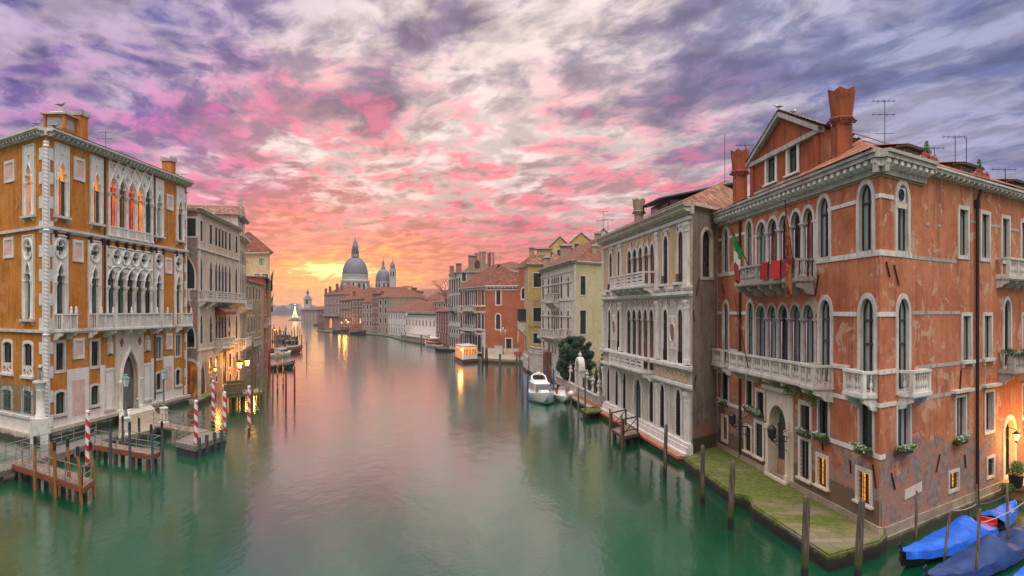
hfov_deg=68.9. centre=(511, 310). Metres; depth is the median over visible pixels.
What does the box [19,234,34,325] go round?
window
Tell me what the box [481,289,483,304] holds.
window
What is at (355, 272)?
domed church
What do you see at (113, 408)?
window
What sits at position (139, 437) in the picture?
mooring pole
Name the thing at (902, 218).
window
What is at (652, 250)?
window
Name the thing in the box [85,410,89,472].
mooring pole
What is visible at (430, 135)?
sky
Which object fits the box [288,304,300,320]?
light tree
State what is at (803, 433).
flower box
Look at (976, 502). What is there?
mooring pole
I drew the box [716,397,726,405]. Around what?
flower box
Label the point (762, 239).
window
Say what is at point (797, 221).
window
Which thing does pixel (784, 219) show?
window
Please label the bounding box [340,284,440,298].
ministry palace
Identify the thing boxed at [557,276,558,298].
window
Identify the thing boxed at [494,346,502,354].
kiosk
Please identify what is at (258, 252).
tan house
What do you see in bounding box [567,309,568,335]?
window
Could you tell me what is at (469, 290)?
window
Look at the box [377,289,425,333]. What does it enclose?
beige palace
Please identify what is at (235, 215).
attic palace
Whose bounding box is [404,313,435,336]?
museum palace
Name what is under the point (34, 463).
mooring pole
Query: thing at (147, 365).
window
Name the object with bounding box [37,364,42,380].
lion statue
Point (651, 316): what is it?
window
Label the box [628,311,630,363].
window
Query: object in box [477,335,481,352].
window
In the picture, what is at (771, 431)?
lamp bracket
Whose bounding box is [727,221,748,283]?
flag
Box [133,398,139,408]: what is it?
lion statue
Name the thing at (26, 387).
window
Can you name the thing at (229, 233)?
window
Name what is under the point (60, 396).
window
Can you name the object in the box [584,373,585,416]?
mooring pole
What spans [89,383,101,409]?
window
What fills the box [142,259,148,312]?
window
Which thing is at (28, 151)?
window
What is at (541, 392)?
cabin cruiser
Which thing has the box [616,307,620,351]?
window
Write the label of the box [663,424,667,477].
mooring pole
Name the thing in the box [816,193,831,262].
window
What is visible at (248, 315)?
window
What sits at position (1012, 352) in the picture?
hanging plant
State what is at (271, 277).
flag
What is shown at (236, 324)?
window
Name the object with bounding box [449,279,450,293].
window
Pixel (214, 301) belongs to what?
stone palace
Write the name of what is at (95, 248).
window
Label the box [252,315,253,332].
window
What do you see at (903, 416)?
window
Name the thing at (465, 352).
lit window
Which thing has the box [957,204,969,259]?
window
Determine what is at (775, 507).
quay
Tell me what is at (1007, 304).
window
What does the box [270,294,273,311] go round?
flag
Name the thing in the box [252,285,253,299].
window
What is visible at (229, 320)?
window
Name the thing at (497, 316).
window
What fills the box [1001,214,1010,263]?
window
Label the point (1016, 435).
wall lantern
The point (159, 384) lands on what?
window
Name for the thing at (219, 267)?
window
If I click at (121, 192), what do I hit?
window
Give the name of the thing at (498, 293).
window
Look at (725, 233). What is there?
window
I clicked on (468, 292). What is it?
window
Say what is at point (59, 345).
window
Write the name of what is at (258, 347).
window
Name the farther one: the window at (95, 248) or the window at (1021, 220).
the window at (95, 248)
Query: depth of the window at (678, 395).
51.61 m
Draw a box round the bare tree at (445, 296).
[429,277,448,306]
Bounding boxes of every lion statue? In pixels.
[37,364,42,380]
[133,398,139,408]
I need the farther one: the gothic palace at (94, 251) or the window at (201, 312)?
the window at (201, 312)
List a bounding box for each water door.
[633,377,641,418]
[761,384,794,484]
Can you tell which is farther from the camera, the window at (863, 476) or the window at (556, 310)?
the window at (556, 310)
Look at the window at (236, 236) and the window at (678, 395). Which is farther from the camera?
the window at (236, 236)
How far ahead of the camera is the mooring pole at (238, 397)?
76.43 m
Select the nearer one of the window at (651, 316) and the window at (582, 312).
the window at (651, 316)
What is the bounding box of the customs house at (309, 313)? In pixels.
[300,289,323,322]
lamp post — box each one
[120,374,131,435]
[158,367,168,423]
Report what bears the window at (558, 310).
in the lime house at (571, 289)
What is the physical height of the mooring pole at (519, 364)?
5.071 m
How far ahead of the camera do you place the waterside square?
143.81 m
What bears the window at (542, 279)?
in the lime house at (571, 289)
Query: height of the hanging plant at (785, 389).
1.141 m
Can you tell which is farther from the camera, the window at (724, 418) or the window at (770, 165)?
the window at (724, 418)
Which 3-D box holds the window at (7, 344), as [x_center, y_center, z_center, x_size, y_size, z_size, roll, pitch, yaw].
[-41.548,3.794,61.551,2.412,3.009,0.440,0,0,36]
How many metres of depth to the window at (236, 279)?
102.11 m
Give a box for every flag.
[270,269,273,290]
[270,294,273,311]
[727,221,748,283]
[784,198,793,298]
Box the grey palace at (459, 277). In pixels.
[448,251,517,348]
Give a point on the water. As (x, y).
(366, 455)
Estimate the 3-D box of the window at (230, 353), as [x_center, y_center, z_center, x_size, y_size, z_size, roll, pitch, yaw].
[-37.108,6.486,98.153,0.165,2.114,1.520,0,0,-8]
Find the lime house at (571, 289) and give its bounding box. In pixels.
[537,231,602,379]
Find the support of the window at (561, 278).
in the lime house at (571, 289)
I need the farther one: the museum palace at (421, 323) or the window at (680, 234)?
the museum palace at (421, 323)
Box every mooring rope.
[949,494,1005,510]
[981,502,1023,522]
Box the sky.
[0,0,1023,307]
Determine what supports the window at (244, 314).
in the attic palace at (235, 215)
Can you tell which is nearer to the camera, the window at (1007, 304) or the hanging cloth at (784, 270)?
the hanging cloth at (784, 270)
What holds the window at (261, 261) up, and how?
in the tan house at (258, 252)
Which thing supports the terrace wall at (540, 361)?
in the water
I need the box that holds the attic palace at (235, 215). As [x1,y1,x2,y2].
[188,192,252,379]
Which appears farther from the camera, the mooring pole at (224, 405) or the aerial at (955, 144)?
the mooring pole at (224, 405)
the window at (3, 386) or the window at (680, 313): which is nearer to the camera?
the window at (680, 313)
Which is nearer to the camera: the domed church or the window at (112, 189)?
the window at (112, 189)
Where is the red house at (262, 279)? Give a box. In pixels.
[246,275,270,365]
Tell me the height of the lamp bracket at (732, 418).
1.569 m
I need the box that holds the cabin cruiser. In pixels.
[529,372,553,404]
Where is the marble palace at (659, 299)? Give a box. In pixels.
[595,180,747,463]
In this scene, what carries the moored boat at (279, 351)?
on the water
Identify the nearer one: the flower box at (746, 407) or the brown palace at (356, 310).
the flower box at (746, 407)
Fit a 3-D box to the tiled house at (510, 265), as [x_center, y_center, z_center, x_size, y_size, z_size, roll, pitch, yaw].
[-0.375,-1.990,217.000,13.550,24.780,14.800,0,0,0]
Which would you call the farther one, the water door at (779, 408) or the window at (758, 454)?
the window at (758, 454)
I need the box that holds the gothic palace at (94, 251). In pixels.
[0,107,194,438]
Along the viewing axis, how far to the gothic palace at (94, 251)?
62.90 m
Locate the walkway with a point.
(6, 468)
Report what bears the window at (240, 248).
in the attic palace at (235, 215)
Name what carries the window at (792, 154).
in the canal palace at (912, 315)
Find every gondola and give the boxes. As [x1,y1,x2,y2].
[898,500,1017,565]
[923,523,1023,575]
[1013,567,1023,575]
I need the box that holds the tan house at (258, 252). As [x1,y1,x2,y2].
[245,232,273,361]
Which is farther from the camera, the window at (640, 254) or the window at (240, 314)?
the window at (240, 314)
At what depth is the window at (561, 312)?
100.49 m
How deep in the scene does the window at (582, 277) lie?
93.46 m
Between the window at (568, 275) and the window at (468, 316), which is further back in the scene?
the window at (468, 316)
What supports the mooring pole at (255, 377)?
in the water
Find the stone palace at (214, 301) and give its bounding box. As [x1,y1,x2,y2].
[187,192,245,401]
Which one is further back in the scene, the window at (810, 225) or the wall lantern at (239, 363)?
the wall lantern at (239, 363)
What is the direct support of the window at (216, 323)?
in the stone palace at (214, 301)
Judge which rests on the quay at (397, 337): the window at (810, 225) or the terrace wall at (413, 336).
the terrace wall at (413, 336)
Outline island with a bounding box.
[271,303,318,314]
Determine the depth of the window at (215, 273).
90.72 m
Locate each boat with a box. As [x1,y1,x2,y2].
[270,348,290,357]
[270,360,294,369]
[271,344,302,353]
[332,329,348,332]
[349,330,365,334]
[425,341,441,347]
[434,347,452,351]
[553,384,570,401]
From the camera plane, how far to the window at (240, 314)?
105.06 m
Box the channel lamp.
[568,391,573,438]
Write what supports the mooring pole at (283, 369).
in the water
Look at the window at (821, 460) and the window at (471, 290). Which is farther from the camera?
the window at (471, 290)
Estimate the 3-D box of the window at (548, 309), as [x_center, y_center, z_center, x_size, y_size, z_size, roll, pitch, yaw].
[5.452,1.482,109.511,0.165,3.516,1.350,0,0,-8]
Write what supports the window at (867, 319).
in the canal palace at (912, 315)
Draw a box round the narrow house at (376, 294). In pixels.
[371,287,407,332]
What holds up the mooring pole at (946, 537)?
in the water
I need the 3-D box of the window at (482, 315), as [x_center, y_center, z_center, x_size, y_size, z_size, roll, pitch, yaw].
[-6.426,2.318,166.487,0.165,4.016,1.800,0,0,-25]
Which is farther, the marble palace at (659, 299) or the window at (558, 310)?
the window at (558, 310)
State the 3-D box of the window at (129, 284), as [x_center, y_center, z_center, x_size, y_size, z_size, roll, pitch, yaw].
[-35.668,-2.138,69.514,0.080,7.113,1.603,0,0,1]
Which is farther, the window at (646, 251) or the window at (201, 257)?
the window at (201, 257)
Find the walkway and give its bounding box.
[0,421,117,483]
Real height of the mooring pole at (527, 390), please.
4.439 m
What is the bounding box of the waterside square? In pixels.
[484,352,522,363]
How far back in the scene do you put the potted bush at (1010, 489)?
37.07 m
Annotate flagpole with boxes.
[733,294,748,367]
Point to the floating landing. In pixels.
(208, 441)
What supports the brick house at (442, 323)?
on the quay at (397, 337)
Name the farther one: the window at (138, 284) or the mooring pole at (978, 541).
the window at (138, 284)
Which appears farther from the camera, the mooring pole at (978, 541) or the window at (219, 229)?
the window at (219, 229)
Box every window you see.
[0,339,13,375]
[2,386,12,410]
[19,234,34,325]
[20,143,35,222]
[20,340,33,378]
[21,387,32,414]
[52,234,68,329]
[53,142,71,223]
[54,340,65,373]
[54,389,68,419]
[88,240,101,327]
[89,155,105,230]
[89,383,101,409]
[90,338,100,368]
[104,369,115,412]
[108,272,112,312]
[110,166,114,225]
[114,253,123,312]
[117,169,123,227]
[124,257,131,312]
[126,172,132,229]
[133,258,140,312]
[135,183,141,231]
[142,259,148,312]
[143,178,149,232]
[144,364,152,403]
[154,178,165,241]
[154,251,163,312]
[156,335,162,360]
[156,371,162,393]
[174,254,182,324]
[174,333,181,357]
[174,368,182,388]
[175,185,185,245]
[187,216,197,237]
[187,255,196,289]
[187,326,195,348]
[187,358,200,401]
[201,219,202,242]
[201,257,202,298]
[201,312,202,345]
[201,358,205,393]
[209,223,211,245]
[209,258,212,299]
[209,312,212,344]
[209,356,211,372]
[214,260,217,299]
[215,226,216,246]
[215,315,217,340]
[215,354,217,370]
[218,227,220,247]
[218,259,220,297]
[218,315,220,339]
[221,229,223,248]
[221,260,223,297]
[221,315,223,339]
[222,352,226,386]
[224,230,226,249]
[224,261,226,298]
[224,315,226,336]
[228,231,230,252]
[228,263,230,300]
[228,315,230,335]
[229,352,231,368]
[235,234,237,254]
[235,266,237,298]
[235,311,237,339]
[240,248,241,264]
[240,314,241,342]
[242,351,243,368]
[243,268,243,307]
[244,251,245,267]
[244,314,245,340]
[245,272,245,307]
[247,315,248,333]
[248,351,249,370]
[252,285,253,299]
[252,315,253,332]
[257,347,258,365]
[258,258,264,265]
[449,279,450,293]
[454,278,455,293]
[456,278,457,293]
[460,291,462,305]
[460,313,462,327]
[461,273,466,281]
[463,349,475,355]
[467,290,469,304]
[467,313,469,326]
[468,334,471,343]
[469,290,471,304]
[471,290,473,304]
[474,260,479,268]
[475,290,477,305]
[475,313,477,328]
[475,334,477,350]
[477,313,480,328]
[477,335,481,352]
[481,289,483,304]
[481,313,483,328]
[495,288,501,305]
[495,313,500,329]
[505,338,512,348]
[517,309,525,335]
[521,286,523,299]
[532,272,540,287]
[532,307,540,322]
[532,332,540,344]
[542,279,543,300]
[542,309,543,331]
[548,277,549,293]
[548,309,549,332]
[551,310,552,332]
[553,276,554,298]
[553,310,554,332]
[555,276,556,298]
[555,310,556,328]
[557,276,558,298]
[557,310,558,332]
[560,274,562,299]
[560,309,562,334]
[567,275,568,297]
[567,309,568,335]
[579,309,586,334]
[580,275,585,295]
[607,307,611,349]
[607,366,609,402]
[609,250,612,284]
[615,370,618,407]
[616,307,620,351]
[617,248,618,280]
[622,373,626,409]
[628,252,630,282]
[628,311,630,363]
[633,250,636,284]
[633,310,635,365]
[639,248,641,283]
[639,311,641,366]
[644,310,646,368]
[645,246,647,283]
[649,381,653,424]
[650,310,652,369]
[651,245,653,283]
[659,382,665,429]
[662,232,668,286]
[662,306,668,361]
[675,387,681,438]
[676,305,683,364]
[677,228,683,281]
[701,227,713,279]
[721,371,728,402]
[721,413,727,443]
[722,226,728,274]
[722,300,728,362]
[741,423,752,454]
[744,218,753,270]
[745,299,754,368]
[745,378,752,405]
[751,418,764,461]
[755,387,765,420]
[760,224,765,262]
[760,307,765,356]
[762,149,777,186]
[771,221,776,260]
[771,307,775,367]
[782,307,787,370]
[783,144,799,177]
[783,219,784,258]
[794,307,800,371]
[795,214,800,275]
[795,436,811,484]
[798,399,811,437]
[807,210,812,275]
[807,307,813,362]
[812,451,829,491]
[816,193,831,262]
[817,295,833,383]
[817,399,829,437]
[851,465,873,509]
[856,179,875,256]
[857,293,877,394]
[858,399,874,455]
[894,180,910,256]
[895,293,910,394]
[896,402,911,449]
[948,468,959,493]
[955,394,966,437]
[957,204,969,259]
[960,312,975,366]
[980,209,990,261]
[982,312,995,364]
[984,388,994,434]
[986,454,994,479]
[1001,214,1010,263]
[1002,296,1011,368]
[1020,218,1023,258]
[1021,312,1023,358]
[1022,383,1023,419]
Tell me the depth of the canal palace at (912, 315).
36.60 m
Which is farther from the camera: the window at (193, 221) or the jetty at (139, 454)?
the window at (193, 221)
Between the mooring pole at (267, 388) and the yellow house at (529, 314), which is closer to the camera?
the mooring pole at (267, 388)
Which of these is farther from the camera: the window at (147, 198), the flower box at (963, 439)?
the window at (147, 198)
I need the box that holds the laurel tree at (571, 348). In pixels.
[556,336,596,380]
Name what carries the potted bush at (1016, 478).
on the canal palace at (912, 315)
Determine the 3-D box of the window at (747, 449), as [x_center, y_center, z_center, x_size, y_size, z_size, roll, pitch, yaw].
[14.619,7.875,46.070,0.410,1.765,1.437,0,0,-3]
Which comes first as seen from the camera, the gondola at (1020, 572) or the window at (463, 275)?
the gondola at (1020, 572)
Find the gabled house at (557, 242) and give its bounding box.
[548,236,572,255]
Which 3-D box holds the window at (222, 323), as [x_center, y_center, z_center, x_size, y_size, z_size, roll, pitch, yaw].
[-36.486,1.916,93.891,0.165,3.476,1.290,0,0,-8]
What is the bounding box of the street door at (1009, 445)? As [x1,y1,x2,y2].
[1003,414,1016,480]
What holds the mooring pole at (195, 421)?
in the water
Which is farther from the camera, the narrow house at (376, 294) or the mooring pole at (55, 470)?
the narrow house at (376, 294)
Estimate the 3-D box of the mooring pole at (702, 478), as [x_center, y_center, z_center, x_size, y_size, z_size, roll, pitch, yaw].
[9.728,9.020,38.147,0.237,4.361,0.240,0,0,0]
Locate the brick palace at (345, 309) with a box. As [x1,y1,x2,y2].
[340,290,362,330]
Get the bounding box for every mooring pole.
[33,436,36,491]
[49,433,52,466]
[53,441,57,498]
[66,437,71,494]
[76,446,82,504]
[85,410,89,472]
[88,441,95,496]
[109,420,111,464]
[121,415,123,444]
[128,421,131,470]
[138,418,140,447]
[150,424,154,472]
[160,421,164,466]
[194,400,197,444]
[211,380,214,425]
[223,391,225,433]
[238,385,239,408]
[247,386,250,432]
[251,341,253,409]
[254,365,255,395]
[259,376,259,408]
[263,370,263,400]
[267,377,268,396]
[268,349,269,372]
[272,369,273,396]
[277,353,277,392]
[282,350,283,386]
[285,371,286,406]
[294,366,294,399]
[482,347,483,364]
[485,348,487,363]
[499,354,500,376]
[516,351,517,374]
[519,351,520,376]
[521,370,522,401]
[527,374,528,404]
[578,387,578,418]
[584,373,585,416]
[609,409,610,439]
[620,414,622,446]
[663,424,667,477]
[700,445,704,506]
[727,460,734,529]
[801,494,809,575]
[854,498,864,575]
[914,491,917,541]
[943,512,950,561]
[975,484,977,521]
[975,509,981,569]
[1006,484,1009,539]
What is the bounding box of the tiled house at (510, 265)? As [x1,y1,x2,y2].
[500,261,518,269]
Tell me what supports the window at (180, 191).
in the gothic palace at (94, 251)
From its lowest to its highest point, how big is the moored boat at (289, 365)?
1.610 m
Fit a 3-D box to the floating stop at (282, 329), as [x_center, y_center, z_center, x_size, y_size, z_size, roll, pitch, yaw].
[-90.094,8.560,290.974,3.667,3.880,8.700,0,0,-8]
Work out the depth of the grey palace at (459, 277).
185.49 m
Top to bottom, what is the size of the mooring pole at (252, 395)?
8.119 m
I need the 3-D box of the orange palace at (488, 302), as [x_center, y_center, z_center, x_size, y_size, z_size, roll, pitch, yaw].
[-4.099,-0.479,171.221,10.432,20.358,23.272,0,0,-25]
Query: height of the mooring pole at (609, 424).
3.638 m
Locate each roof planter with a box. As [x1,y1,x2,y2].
[921,141,938,161]
[970,159,989,180]
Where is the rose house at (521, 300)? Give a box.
[516,254,536,355]
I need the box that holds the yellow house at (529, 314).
[517,246,559,372]
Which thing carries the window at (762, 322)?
in the canal palace at (912, 315)
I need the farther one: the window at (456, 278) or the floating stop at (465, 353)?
the window at (456, 278)
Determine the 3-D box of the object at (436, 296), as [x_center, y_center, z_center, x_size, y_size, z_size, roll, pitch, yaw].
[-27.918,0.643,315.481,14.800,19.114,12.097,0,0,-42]
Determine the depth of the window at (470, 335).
173.34 m
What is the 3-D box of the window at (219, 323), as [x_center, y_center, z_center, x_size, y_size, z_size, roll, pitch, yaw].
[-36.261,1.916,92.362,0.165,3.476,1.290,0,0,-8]
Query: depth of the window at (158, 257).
75.19 m
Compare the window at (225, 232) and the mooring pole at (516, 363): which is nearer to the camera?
the window at (225, 232)
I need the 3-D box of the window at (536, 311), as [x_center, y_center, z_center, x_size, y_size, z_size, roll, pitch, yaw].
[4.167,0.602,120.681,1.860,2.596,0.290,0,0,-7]
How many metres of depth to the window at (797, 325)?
39.77 m
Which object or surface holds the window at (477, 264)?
in the grey palace at (459, 277)
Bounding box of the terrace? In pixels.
[1002,473,1023,500]
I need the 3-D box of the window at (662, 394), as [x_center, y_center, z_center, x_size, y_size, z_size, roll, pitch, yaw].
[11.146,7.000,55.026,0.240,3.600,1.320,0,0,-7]
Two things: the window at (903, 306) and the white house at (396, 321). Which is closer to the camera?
the window at (903, 306)
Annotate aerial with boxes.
[98,131,111,146]
[871,99,894,143]
[941,135,965,160]
[992,167,1015,185]
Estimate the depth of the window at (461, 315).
178.71 m
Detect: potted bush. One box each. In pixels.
[999,482,1014,493]
[1007,460,1023,488]
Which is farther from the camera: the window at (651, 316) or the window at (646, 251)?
the window at (646, 251)
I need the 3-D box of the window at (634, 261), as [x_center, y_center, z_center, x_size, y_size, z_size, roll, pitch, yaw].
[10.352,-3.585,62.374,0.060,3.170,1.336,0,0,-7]
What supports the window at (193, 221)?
in the stone palace at (214, 301)
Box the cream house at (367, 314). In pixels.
[362,295,371,331]
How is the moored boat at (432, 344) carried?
on the water
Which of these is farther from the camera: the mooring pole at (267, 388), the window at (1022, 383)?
the mooring pole at (267, 388)
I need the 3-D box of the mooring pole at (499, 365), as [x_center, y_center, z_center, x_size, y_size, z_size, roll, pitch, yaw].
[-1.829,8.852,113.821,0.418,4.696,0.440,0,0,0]
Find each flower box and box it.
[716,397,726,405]
[742,403,752,413]
[750,408,763,418]
[794,427,810,438]
[809,431,828,442]
[849,441,871,456]
[894,442,916,456]
[953,433,970,445]
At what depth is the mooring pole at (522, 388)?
82.26 m
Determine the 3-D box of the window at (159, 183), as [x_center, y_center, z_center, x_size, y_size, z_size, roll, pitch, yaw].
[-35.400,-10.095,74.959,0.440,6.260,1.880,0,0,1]
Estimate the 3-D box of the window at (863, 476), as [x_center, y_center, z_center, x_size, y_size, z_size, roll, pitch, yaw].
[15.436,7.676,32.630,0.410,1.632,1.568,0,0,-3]
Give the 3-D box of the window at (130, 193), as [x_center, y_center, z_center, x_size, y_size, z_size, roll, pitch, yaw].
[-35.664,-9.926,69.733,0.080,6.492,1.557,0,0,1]
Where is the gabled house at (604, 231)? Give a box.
[592,227,608,240]
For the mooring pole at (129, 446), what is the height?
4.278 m
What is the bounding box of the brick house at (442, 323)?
[435,307,448,346]
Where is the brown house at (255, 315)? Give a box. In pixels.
[246,261,265,375]
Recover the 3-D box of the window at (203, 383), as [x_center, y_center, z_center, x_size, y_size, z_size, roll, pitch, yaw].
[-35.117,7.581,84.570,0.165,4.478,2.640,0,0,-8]
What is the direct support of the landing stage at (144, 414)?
in the water
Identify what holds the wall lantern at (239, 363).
attached to the stone palace at (214, 301)
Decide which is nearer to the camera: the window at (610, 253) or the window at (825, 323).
the window at (825, 323)
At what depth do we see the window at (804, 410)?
38.37 m
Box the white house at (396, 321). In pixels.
[387,300,436,335]
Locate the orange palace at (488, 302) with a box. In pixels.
[458,264,517,353]
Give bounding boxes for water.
[0,315,1023,575]
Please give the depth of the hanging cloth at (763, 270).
40.87 m
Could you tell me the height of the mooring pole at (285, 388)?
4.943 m
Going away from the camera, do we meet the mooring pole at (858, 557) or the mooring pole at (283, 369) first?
the mooring pole at (858, 557)
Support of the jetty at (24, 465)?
in the water
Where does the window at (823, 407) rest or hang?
in the canal palace at (912, 315)
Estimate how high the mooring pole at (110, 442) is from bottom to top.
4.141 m
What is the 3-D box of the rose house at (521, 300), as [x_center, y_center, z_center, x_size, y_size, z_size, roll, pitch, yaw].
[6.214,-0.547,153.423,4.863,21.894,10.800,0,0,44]
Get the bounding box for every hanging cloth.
[760,262,767,279]
[770,260,779,278]
[782,258,791,277]
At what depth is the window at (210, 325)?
88.19 m
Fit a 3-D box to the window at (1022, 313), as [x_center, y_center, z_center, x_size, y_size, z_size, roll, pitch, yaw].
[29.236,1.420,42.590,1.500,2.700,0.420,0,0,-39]
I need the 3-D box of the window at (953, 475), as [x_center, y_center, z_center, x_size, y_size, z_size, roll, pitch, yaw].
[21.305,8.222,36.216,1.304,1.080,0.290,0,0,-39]
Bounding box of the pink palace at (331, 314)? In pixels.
[323,283,363,329]
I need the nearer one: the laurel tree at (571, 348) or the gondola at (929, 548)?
the gondola at (929, 548)
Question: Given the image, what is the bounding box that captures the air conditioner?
[897,187,907,209]
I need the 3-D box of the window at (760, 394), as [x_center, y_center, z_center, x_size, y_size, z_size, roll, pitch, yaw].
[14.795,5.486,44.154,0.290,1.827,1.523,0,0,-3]
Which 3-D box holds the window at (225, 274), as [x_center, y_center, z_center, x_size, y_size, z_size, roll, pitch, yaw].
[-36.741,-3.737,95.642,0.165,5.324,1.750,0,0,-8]
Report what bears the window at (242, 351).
in the attic palace at (235, 215)
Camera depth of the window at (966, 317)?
37.44 m
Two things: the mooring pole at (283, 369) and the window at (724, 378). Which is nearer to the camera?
the window at (724, 378)
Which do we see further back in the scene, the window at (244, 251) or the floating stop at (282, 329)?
the floating stop at (282, 329)
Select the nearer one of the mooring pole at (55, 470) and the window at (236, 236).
the mooring pole at (55, 470)
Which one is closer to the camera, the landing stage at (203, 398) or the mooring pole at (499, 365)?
the landing stage at (203, 398)
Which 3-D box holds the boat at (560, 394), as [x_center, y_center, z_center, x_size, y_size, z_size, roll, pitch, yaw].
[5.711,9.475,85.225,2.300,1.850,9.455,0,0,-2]
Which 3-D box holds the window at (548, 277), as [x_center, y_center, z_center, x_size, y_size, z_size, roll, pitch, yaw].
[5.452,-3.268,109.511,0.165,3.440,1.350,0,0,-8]
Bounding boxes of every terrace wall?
[400,332,439,342]
[529,346,551,379]
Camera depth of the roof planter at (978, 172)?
38.63 m
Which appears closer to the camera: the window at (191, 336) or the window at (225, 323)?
the window at (191, 336)
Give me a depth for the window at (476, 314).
170.07 m
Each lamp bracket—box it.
[728,411,748,436]
[767,424,787,450]
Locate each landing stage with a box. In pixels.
[118,401,171,445]
[198,390,215,405]
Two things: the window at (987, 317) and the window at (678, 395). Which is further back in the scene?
the window at (678, 395)
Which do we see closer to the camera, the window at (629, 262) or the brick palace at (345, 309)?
the window at (629, 262)
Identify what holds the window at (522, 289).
in the rose house at (521, 300)
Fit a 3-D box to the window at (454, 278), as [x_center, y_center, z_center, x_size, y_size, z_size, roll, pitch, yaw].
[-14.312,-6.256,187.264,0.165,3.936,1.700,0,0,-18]
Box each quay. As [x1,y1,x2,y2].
[318,330,454,351]
[684,446,886,571]
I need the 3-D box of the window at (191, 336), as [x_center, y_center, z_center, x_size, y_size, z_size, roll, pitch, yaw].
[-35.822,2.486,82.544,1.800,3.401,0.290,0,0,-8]
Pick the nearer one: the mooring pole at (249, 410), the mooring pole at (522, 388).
the mooring pole at (249, 410)
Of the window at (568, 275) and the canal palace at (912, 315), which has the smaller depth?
the canal palace at (912, 315)
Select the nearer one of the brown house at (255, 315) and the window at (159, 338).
the window at (159, 338)
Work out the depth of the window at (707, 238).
51.11 m
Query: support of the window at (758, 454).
in the canal palace at (912, 315)
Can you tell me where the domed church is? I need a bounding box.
[338,238,395,289]
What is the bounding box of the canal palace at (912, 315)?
[711,86,1023,548]
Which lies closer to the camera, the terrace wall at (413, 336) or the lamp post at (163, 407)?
the lamp post at (163, 407)
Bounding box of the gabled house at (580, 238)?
[569,232,590,247]
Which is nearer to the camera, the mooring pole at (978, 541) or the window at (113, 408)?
the mooring pole at (978, 541)
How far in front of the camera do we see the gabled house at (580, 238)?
131.60 m
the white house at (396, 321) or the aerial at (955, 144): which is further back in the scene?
the white house at (396, 321)
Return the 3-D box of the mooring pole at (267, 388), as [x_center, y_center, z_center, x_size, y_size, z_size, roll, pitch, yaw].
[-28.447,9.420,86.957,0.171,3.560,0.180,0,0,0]
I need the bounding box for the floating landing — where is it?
[153,410,226,457]
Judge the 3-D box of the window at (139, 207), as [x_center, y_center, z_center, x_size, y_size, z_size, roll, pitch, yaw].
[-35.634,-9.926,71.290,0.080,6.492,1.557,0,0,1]
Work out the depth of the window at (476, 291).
169.96 m
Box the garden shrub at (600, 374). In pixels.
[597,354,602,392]
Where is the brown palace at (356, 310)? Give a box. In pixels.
[351,287,378,330]
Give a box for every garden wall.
[0,374,49,444]
[551,352,603,407]
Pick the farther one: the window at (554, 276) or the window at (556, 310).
the window at (554, 276)
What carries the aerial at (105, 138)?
on the gothic palace at (94, 251)
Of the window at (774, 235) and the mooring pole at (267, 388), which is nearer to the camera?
the window at (774, 235)
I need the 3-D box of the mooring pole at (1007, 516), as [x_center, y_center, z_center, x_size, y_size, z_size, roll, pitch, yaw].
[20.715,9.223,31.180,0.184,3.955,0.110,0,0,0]
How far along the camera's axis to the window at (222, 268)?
93.99 m
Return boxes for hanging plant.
[772,381,818,407]
[1001,347,1023,358]
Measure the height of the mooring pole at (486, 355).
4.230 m
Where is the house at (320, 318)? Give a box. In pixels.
[317,307,323,328]
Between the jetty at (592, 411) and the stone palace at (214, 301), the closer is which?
the jetty at (592, 411)
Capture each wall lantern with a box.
[227,358,241,369]
[236,356,249,367]
[1008,427,1020,442]
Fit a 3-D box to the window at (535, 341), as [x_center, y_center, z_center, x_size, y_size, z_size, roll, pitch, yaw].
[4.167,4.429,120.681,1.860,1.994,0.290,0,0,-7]
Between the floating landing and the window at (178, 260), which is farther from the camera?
the window at (178, 260)
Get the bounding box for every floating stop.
[274,328,286,336]
[454,343,477,363]
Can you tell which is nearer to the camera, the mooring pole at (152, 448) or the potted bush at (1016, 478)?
the potted bush at (1016, 478)
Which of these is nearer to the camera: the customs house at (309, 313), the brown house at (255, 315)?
the brown house at (255, 315)
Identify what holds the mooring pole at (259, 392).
in the water
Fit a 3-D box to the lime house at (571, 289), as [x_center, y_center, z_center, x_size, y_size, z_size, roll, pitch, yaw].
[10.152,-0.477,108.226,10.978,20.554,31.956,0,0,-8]
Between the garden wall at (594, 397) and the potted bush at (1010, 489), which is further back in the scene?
the garden wall at (594, 397)
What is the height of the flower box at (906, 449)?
0.494 m
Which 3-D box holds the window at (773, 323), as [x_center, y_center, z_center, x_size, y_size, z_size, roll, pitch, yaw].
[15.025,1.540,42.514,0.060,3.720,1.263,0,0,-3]
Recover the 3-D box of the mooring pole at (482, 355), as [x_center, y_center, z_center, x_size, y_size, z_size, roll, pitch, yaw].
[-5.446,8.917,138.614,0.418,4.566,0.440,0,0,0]
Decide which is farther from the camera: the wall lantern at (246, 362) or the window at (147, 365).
the wall lantern at (246, 362)
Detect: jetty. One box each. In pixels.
[12,442,93,501]
[92,430,160,468]
[224,379,261,407]
[580,408,602,416]
[611,409,639,445]

